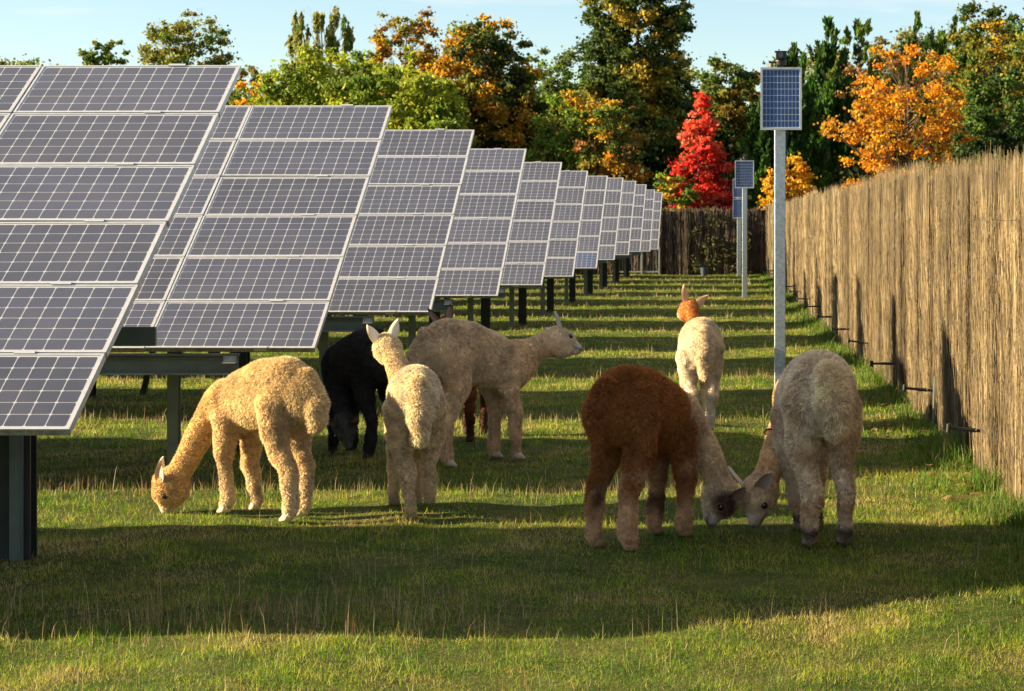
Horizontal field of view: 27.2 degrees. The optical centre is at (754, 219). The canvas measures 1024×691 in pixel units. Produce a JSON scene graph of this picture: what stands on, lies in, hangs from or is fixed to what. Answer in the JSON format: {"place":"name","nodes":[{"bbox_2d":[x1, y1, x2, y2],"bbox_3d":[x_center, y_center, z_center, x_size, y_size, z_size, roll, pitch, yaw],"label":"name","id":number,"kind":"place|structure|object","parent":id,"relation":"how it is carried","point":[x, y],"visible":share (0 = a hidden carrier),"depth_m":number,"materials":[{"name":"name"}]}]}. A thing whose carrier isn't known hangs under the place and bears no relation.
{"place":"outdoors","nodes":[
{"label":"outdoors","id":0,"kind":"place"},
{"bbox_2d":[0,273,1023,690],"bbox_3d":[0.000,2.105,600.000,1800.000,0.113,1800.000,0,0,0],"label":"ground","id":1,"kind":"structure","parent":0,"point":[488,508],"depth_m":12.41,"materials":[{"name":"green plant"}]},
{"bbox_2d":[0,53,58,66],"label":"tree","id":2,"kind":"object","parent":1,"relation":"on","point":[29,62],"visible":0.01,"depth_m":117.75,"materials":[{"name":"green plant"}]},
{"bbox_2d":[76,38,129,64],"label":"tree","id":3,"kind":"object","parent":1,"relation":"on","point":[88,58],"visible":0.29,"depth_m":104.72,"materials":[{"name":"green plant"}]},
{"bbox_2d":[0,64,241,560],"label":"solar table","id":4,"kind":"object","parent":1,"relation":"on","point":[98,164],"visible":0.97,"depth_m":12.36,"materials":[{"name":"glass"}]},
{"bbox_2d":[128,8,243,101],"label":"tree","id":5,"kind":"object","parent":1,"relation":"on","point":[166,35],"visible":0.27,"depth_m":103.46,"materials":[{"name":"green plant"}]},
{"bbox_2d":[198,61,251,104],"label":"tree","id":6,"kind":"object","parent":1,"relation":"on","point":[243,94],"depth_m":116.15,"materials":[{"name":"green plant"}]},
{"bbox_2d":[151,355,330,521],"bbox_3d":[-3.613,1.539,14.831,1.608,1.183,0.516,0,0,33],"label":"alpaca","id":7,"kind":"object","parent":1,"relation":"on","point":[277,407],"visible":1,"depth_m":14.66},
{"bbox_2d":[228,65,260,104],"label":"tree","id":8,"kind":"object","parent":1,"relation":"on","point":[243,75],"visible":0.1,"depth_m":98.91,"materials":[{"name":"green plant"}]},
{"bbox_2d":[99,104,391,465],"bbox_3d":[-9.925,0.639,17.755,13.093,3.425,3.472,0,0,0],"label":"solar table","id":9,"kind":"object","parent":1,"relation":"on","point":[250,254],"visible":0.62,"depth_m":17.37,"materials":[{"name":"glass"}]},
{"bbox_2d":[229,75,265,105],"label":"shrub","id":10,"kind":"object","parent":1,"relation":"on","point":[239,84],"visible":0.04,"depth_m":93.69,"materials":[{"name":"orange plant"}]},
{"bbox_2d":[89,129,474,396],"bbox_3d":[-9.924,0.617,23.485,13.094,3.425,3.473,0,0,0],"label":"solar table","id":11,"kind":"object","parent":1,"relation":"on","point":[395,255],"visible":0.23,"depth_m":23.20,"materials":[{"name":"glass"}]},
{"bbox_2d":[245,43,350,104],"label":"deciduous tree","id":12,"kind":"object","parent":1,"relation":"on","point":[302,80],"visible":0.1,"depth_m":91.42,"materials":[{"name":"green plant"}]},
{"bbox_2d":[278,5,364,97],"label":"tree","id":13,"kind":"object","parent":1,"relation":"on","point":[296,36],"visible":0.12,"depth_m":107.52,"materials":[{"name":"green plant"}]},
{"bbox_2d":[312,47,381,104],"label":"deciduous tree","id":14,"kind":"object","parent":1,"relation":"on","point":[338,59],"depth_m":94.95,"materials":[{"name":"green plant"}]},
{"bbox_2d":[320,328,388,458],"bbox_3d":[-3.475,1.524,18.563,0.690,1.149,1.133,0,0,-17],"label":"alpaca","id":15,"kind":"object","parent":1,"relation":"on","point":[353,374],"visible":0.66,"depth_m":18.31},
{"bbox_2d":[317,49,407,129],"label":"deciduous tree","id":16,"kind":"object","parent":1,"relation":"on","point":[355,83],"visible":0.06,"depth_m":89.75,"materials":[{"name":"green plant"}]},
{"bbox_2d":[208,148,526,352],"bbox_3d":[-9.925,0.657,29.215,13.092,3.425,3.473,0,0,0],"label":"solar table","id":17,"kind":"object","parent":1,"relation":"on","point":[475,256],"visible":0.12,"depth_m":28.97,"materials":[{"name":"glass"}]},
{"bbox_2d":[342,43,439,109],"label":"deciduous tree","id":18,"kind":"object","parent":1,"relation":"on","point":[374,67],"visible":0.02,"depth_m":92.53,"materials":[{"name":"green plant"}]},
{"bbox_2d":[363,6,441,95],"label":"tree","id":19,"kind":"object","parent":1,"relation":"on","point":[384,43],"visible":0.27,"depth_m":103.61,"materials":[{"name":"green plant"}]},
{"bbox_2d":[367,319,448,518],"bbox_3d":[-2.501,1.421,15.066,0.477,1.355,1.530,0,0,-17],"label":"alpaca","id":20,"kind":"object","parent":1,"relation":"on","point":[414,408],"visible":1,"depth_m":14.61},
{"bbox_2d":[386,69,479,148],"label":"deciduous tree","id":21,"kind":"object","parent":1,"relation":"on","point":[446,110],"visible":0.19,"depth_m":88.45,"materials":[{"name":"green plant"}]},
{"bbox_2d":[428,303,488,441],"bbox_3d":[-2.756,1.439,19.931,0.458,1.320,1.241,0,0,8],"label":"alpaca","id":22,"kind":"object","parent":1,"relation":"on","point":[468,420],"visible":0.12,"depth_m":19.64},
{"bbox_2d":[339,170,587,329],"bbox_3d":[-9.926,0.717,40.675,13.092,3.425,3.472,0,0,0],"label":"solar table","id":23,"kind":"object","parent":1,"relation":"on","point":[563,244],"visible":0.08,"depth_m":40.58,"materials":[{"name":"glass"}]},
{"bbox_2d":[421,13,550,161],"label":"tree","id":24,"kind":"object","parent":1,"relation":"on","point":[501,112],"visible":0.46,"depth_m":95.03,"materials":[{"name":"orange plant"}]},
{"bbox_2d":[405,311,582,466],"bbox_3d":[-2.280,1.458,18.095,0.553,1.281,1.857,0,0,43],"label":"alpaca","id":25,"kind":"object","parent":1,"relation":"on","point":[460,358],"visible":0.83,"depth_m":17.89},
{"bbox_2d":[455,63,540,95],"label":"tree","id":26,"kind":"object","parent":1,"relation":"on","point":[499,82],"visible":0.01,"depth_m":117.60,"materials":[{"name":"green plant"}]},
{"bbox_2d":[392,176,607,316],"bbox_3d":[-9.925,0.700,46.406,13.096,3.420,3.472,0,0,0],"label":"solar table","id":27,"kind":"object","parent":1,"relation":"on","point":[591,227],"visible":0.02,"depth_m":46.32,"materials":[{"name":"glass"}]},
{"bbox_2d":[0,361,1023,690],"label":"scattered dry stems","id":28,"kind":"object","parent":1,"relation":"on","point":[484,573],"visible":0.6,"depth_m":12.24,"materials":[{"name":"beige plant"}]},
{"bbox_2d":[467,162,561,328],"bbox_3d":[-9.925,0.697,34.946,13.093,3.425,3.473,0,0,0],"label":"solar table","id":29,"kind":"object","parent":1,"relation":"on","point":[527,252],"visible":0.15,"depth_m":34.81,"materials":[{"name":"glass"}]},
{"bbox_2d":[444,178,622,305],"bbox_3d":[-9.924,0.630,52.136,13.094,3.419,3.471,0,0,0],"label":"solar table","id":30,"kind":"object","parent":1,"relation":"on","point":[609,229],"visible":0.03,"depth_m":52.17,"materials":[{"name":"glass"}]},
{"bbox_2d":[529,112,565,161],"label":"tree","id":31,"kind":"object","parent":1,"relation":"on","point":[548,116],"depth_m":103.88,"materials":[{"name":"green plant"}]},
{"bbox_2d":[506,45,595,146],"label":"tree","id":32,"kind":"object","parent":1,"relation":"on","point":[562,65],"visible":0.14,"depth_m":111.39,"materials":[{"name":"green plant"}]},
{"bbox_2d":[524,88,606,175],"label":"tree","id":33,"kind":"object","parent":1,"relation":"on","point":[556,144],"visible":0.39,"depth_m":89.36,"materials":[{"name":"green plant"}]},
{"bbox_2d":[555,36,638,128],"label":"tree","id":34,"kind":"object","parent":1,"relation":"on","point":[582,44],"visible":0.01,"depth_m":115.61,"materials":[{"name":"green plant"}]},
{"bbox_2d":[584,181,635,294],"bbox_3d":[-9.924,0.610,57.866,13.094,3.420,3.472,0,0,0],"label":"solar table","id":35,"kind":"object","parent":1,"relation":"on","point":[625,221],"visible":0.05,"depth_m":57.83,"materials":[{"name":"glass"}]},
{"bbox_2d":[566,98,657,189],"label":"tree","id":36,"kind":"object","parent":1,"relation":"on","point":[612,127],"visible":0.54,"depth_m":88.47,"materials":[{"name":"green plant"}]},
{"bbox_2d":[599,184,645,288],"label":"solar table","id":37,"kind":"object","parent":1,"relation":"on","point":[637,220],"visible":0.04,"depth_m":63.42,"materials":[{"name":"metal"}]},
{"bbox_2d":[613,190,654,283],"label":"solar table","id":38,"kind":"object","parent":1,"relation":"on","point":[647,223],"visible":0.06,"depth_m":69.28,"materials":[{"name":"glass"}]},
{"bbox_2d":[619,247,659,274],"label":"metal gate","id":39,"kind":"structure","parent":1,"relation":"on","point":[641,271],"depth_m":78.58,"materials":[{"name":"grey metal"}]},
{"bbox_2d":[561,0,725,206],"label":"giant tree","id":40,"kind":"object","parent":1,"relation":"on","point":[645,74],"visible":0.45,"depth_m":98.78,"materials":[{"name":"green plant"}]},
{"bbox_2d":[624,192,662,277],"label":"solar table","id":41,"kind":"object","parent":1,"relation":"on","point":[656,221],"visible":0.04,"depth_m":74.98,"materials":[{"name":"metal"}]},
{"bbox_2d":[579,364,745,550],"bbox_3d":[-0.620,1.508,13.600,1.520,1.180,0.637,0,0,-44],"label":"alpaca","id":42,"kind":"object","parent":1,"relation":"on","point":[640,424],"visible":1,"depth_m":13.28},
{"bbox_2d":[576,205,765,274],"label":"reed fence","id":43,"kind":"object","parent":1,"relation":"on","point":[679,245],"visible":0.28,"depth_m":79.48,"materials":[{"name":"brown wicker"}]},
{"bbox_2d":[691,207,752,273],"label":"ivy","id":44,"kind":"object","parent":43,"relation":"attached to","point":[719,254],"visible":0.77,"depth_m":79.31,"materials":[{"name":"green plant"}]},
{"bbox_2d":[652,171,701,211],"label":"shrub","id":45,"kind":"object","parent":1,"relation":"on","point":[672,185],"visible":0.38,"depth_m":86.27,"materials":[{"name":"green plant"}]},
{"bbox_2d":[660,58,726,123],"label":"tree","id":46,"kind":"object","parent":1,"relation":"on","point":[691,73],"visible":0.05,"depth_m":114.85,"materials":[{"name":"green plant"}]},
{"bbox_2d":[664,92,735,211],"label":"maple","id":47,"kind":"object","parent":1,"relation":"on","point":[711,155],"visible":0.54,"depth_m":87.58,"materials":[{"name":"red plant"}]},
{"bbox_2d":[675,284,725,430],"bbox_3d":[-0.585,1.388,21.192,0.489,1.422,1.696,0,0,-7],"label":"alpaca","id":48,"kind":"object","parent":1,"relation":"on","point":[701,346],"visible":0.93,"depth_m":20.64},
{"bbox_2d":[700,267,707,275],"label":"feed tub","id":49,"kind":"object","parent":1,"relation":"on","point":[704,271],"visible":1,"depth_m":77.89,"materials":[{"name":"blue plastic"}]},
{"bbox_2d":[694,53,759,183],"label":"tree","id":50,"kind":"object","parent":1,"relation":"on","point":[733,118],"visible":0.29,"depth_m":105.18,"materials":[{"name":"green plant"}]},
{"bbox_2d":[733,179,741,275],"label":"camera pole","id":51,"kind":"object","parent":1,"relation":"on","point":[737,205],"visible":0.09,"depth_m":77.36,"materials":[{"name":"metal"}]},
{"bbox_2d":[735,153,753,296],"bbox_3d":[-0.265,0.318,55.666,0.507,4.163,0.198,0,0,0],"label":"camera pole","id":52,"kind":"object","parent":1,"relation":"on","point":[744,174],"visible":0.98,"depth_m":55.63,"materials":[{"name":"metal"}]},
{"bbox_2d":[730,70,759,168],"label":"tree","id":53,"kind":"object","parent":1,"relation":"on","point":[750,95],"visible":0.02,"depth_m":109.61,"materials":[{"name":"green plant"}]},
{"bbox_2d":[558,122,959,210],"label":"undergrowth","id":54,"kind":"object","parent":1,"relation":"on","point":[848,174],"visible":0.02,"depth_m":88.08,"materials":[{"name":"green plant"}]},
{"bbox_2d":[738,96,791,210],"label":"cypress","id":55,"kind":"object","parent":1,"relation":"on","point":[758,147],"visible":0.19,"depth_m":87.60,"materials":[{"name":"green plant"}]},
{"bbox_2d":[760,49,801,386],"bbox_3d":[0.276,0.316,21.663,0.427,4.168,0.188,0,0,0],"label":"camera pole","id":56,"kind":"object","parent":1,"relation":"on","point":[780,99],"visible":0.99,"depth_m":21.64,"materials":[{"name":"metal"}]},
{"bbox_2d":[755,152,817,209],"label":"shrub","id":57,"kind":"object","parent":1,"relation":"on","point":[791,190],"visible":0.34,"depth_m":82.78,"materials":[{"name":"yellow plant"}]},
{"bbox_2d":[727,348,863,545],"bbox_3d":[0.395,1.468,13.708,0.682,1.260,1.372,0,0,-28],"label":"alpaca","id":58,"kind":"object","parent":1,"relation":"on","point":[814,428],"visible":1,"depth_m":13.38,"materials":[{"name":"beige fur"}]},
{"bbox_2d":[759,48,840,131],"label":"tree","id":59,"kind":"object","parent":1,"relation":"on","point":[808,63],"visible":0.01,"depth_m":111.43,"materials":[{"name":"green plant"}]},
{"bbox_2d":[774,41,832,197],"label":"cypress","id":60,"kind":"object","parent":1,"relation":"on","point":[799,141],"visible":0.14,"depth_m":89.59,"materials":[{"name":"green plant"}]},
{"bbox_2d":[804,15,866,189],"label":"cypress","id":61,"kind":"object","parent":1,"relation":"on","point":[825,54],"visible":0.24,"depth_m":93.49,"materials":[{"name":"green plant"}]},
{"bbox_2d":[834,17,892,181],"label":"conifer","id":62,"kind":"object","parent":1,"relation":"on","point":[860,30],"visible":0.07,"depth_m":98.89,"materials":[{"name":"green plant"}]},
{"bbox_2d":[806,35,929,132],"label":"tree","id":63,"kind":"object","parent":1,"relation":"on","point":[831,73],"visible":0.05,"depth_m":107.34,"materials":[{"name":"green plant"}]},
{"bbox_2d":[861,35,915,173],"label":"tree","id":64,"kind":"object","parent":1,"relation":"on","point":[881,39],"visible":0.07,"depth_m":102.83,"materials":[{"name":"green plant"}]},
{"bbox_2d":[765,145,1023,501],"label":"reed fence","id":65,"kind":"object","parent":1,"relation":"on","point":[917,274],"visible":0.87,"depth_m":21.09,"materials":[{"name":"plant"}]},
{"bbox_2d":[831,327,848,330],"bbox_3d":[1.365,1.735,33.000,0.316,0.070,0.044,0,0,0],"label":"fence bracket","id":66,"kind":"object","parent":65,"relation":"attached to","point":[832,328],"visible":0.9,"depth_m":32.98,"materials":[{"name":"black metal"}]},
{"bbox_2d":[847,338,867,343],"bbox_3d":[1.452,1.716,29.200,0.316,0.070,0.044,7,0,0],"label":"fence bracket","id":67,"kind":"object","parent":65,"relation":"attached to","point":[860,342],"visible":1,"depth_m":29.18,"materials":[{"name":"black metal"}]},
{"bbox_2d":[870,361,895,366],"bbox_3d":[1.545,1.735,25.100,0.316,0.070,0.044,0,0,0],"label":"fence bracket","id":68,"kind":"object","parent":65,"relation":"attached to","point":[872,363],"visible":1,"depth_m":25.09,"materials":[{"name":"black metal"}]},
{"bbox_2d":[902,384,932,393],"bbox_3d":[1.641,1.702,20.900,0.316,0.070,0.044,5,0,0],"label":"fence bracket","id":69,"kind":"object","parent":65,"relation":"attached to","point":[905,387],"visible":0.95,"depth_m":20.89,"materials":[{"name":"black metal"}]},
{"bbox_2d":[946,423,983,434],"bbox_3d":[1.728,1.722,17.100,0.316,0.070,0.044,5,0,0],"label":"fence bracket","id":70,"kind":"object","parent":65,"relation":"attached to","point":[949,427],"visible":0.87,"depth_m":17.09,"materials":[{"name":"black metal"}]},
{"bbox_2d":[813,38,985,189],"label":"maple","id":71,"kind":"object","parent":1,"relation":"on","point":[877,119],"visible":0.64,"depth_m":81.38,"materials":[{"name":"orange plant"}]},
{"bbox_2d":[885,10,942,166],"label":"conifer","id":72,"kind":"object","parent":1,"relation":"on","point":[918,25],"visible":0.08,"depth_m":98.82,"materials":[{"name":"green plant"}]},
{"bbox_2d":[932,377,935,425],"bbox_3d":[1.778,1.930,20.700,0.049,0.741,0.022,0,0,0],"label":"steel stake","id":73,"kind":"object","parent":1,"relation":"on","point":[933,414],"visible":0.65,"depth_m":20.69,"materials":[{"name":"silver metal"}]},
{"bbox_2d":[882,23,989,115],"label":"tree","id":74,"kind":"object","parent":1,"relation":"on","point":[907,34],"visible":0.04,"depth_m":109.25,"materials":[{"name":"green plant"}]},
{"bbox_2d":[910,14,976,169],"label":"conifer","id":75,"kind":"object","parent":1,"relation":"on","point":[940,45],"visible":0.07,"depth_m":96.96,"materials":[{"name":"green plant"}]},
{"bbox_2d":[931,0,1022,170],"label":"tree","id":76,"kind":"object","parent":1,"relation":"on","point":[974,48],"visible":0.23,"depth_m":91.43,"materials":[{"name":"green plant"}]},
{"bbox_2d":[946,61,1023,175],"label":"tree","id":77,"kind":"object","parent":1,"relation":"on","point":[977,109],"visible":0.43,"depth_m":75.80,"materials":[{"name":"green plant"}]},
{"bbox_2d":[960,17,1023,141],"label":"tree","id":78,"kind":"object","parent":1,"relation":"on","point":[1021,27],"visible":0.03,"depth_m":104.23,"materials":[{"name":"green plant"}]},
{"bbox_2d":[978,7,1023,156],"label":"tree","id":79,"kind":"object","parent":1,"relation":"on","point":[1017,59],"visible":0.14,"depth_m":83.63,"materials":[{"name":"green plant"}]},
{"bbox_2d":[0,0,1023,105],"label":"sky","id":80,"kind":"structure","parent":0,"point":[747,31],"materials":[{"name":"blue"}]},
{"bbox_2d":[728,398,999,502],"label":"fallen leaves","id":81,"kind":"object","parent":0,"point":[955,501],"visible":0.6,"depth_m":17.60,"materials":[{"name":"brown plant"}]},
{"bbox_2d":[747,269,1023,690],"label":"long grass","id":82,"kind":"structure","parent":0,"point":[1011,509],"depth_m":18.27,"materials":[{"name":"green plant"}]},
{"bbox_3d":[1.271,1.732,37.100,0.316,0.070,0.044,1,0,0],"label":"fence bracket","id":83,"kind":"object","parent":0,"visible":0},
{"bbox_2d":[785,289,947,433],"bbox_3d":[0.984,1.761,43.750,0.004,0.053,53.314,0,0,-1],"label":"fence wire","id":84,"kind":"object","parent":83,"relation":"attached to","point":[876,369],"visible":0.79,"depth_m":22.74,"materials":[{"name":"metal"}]}
]}

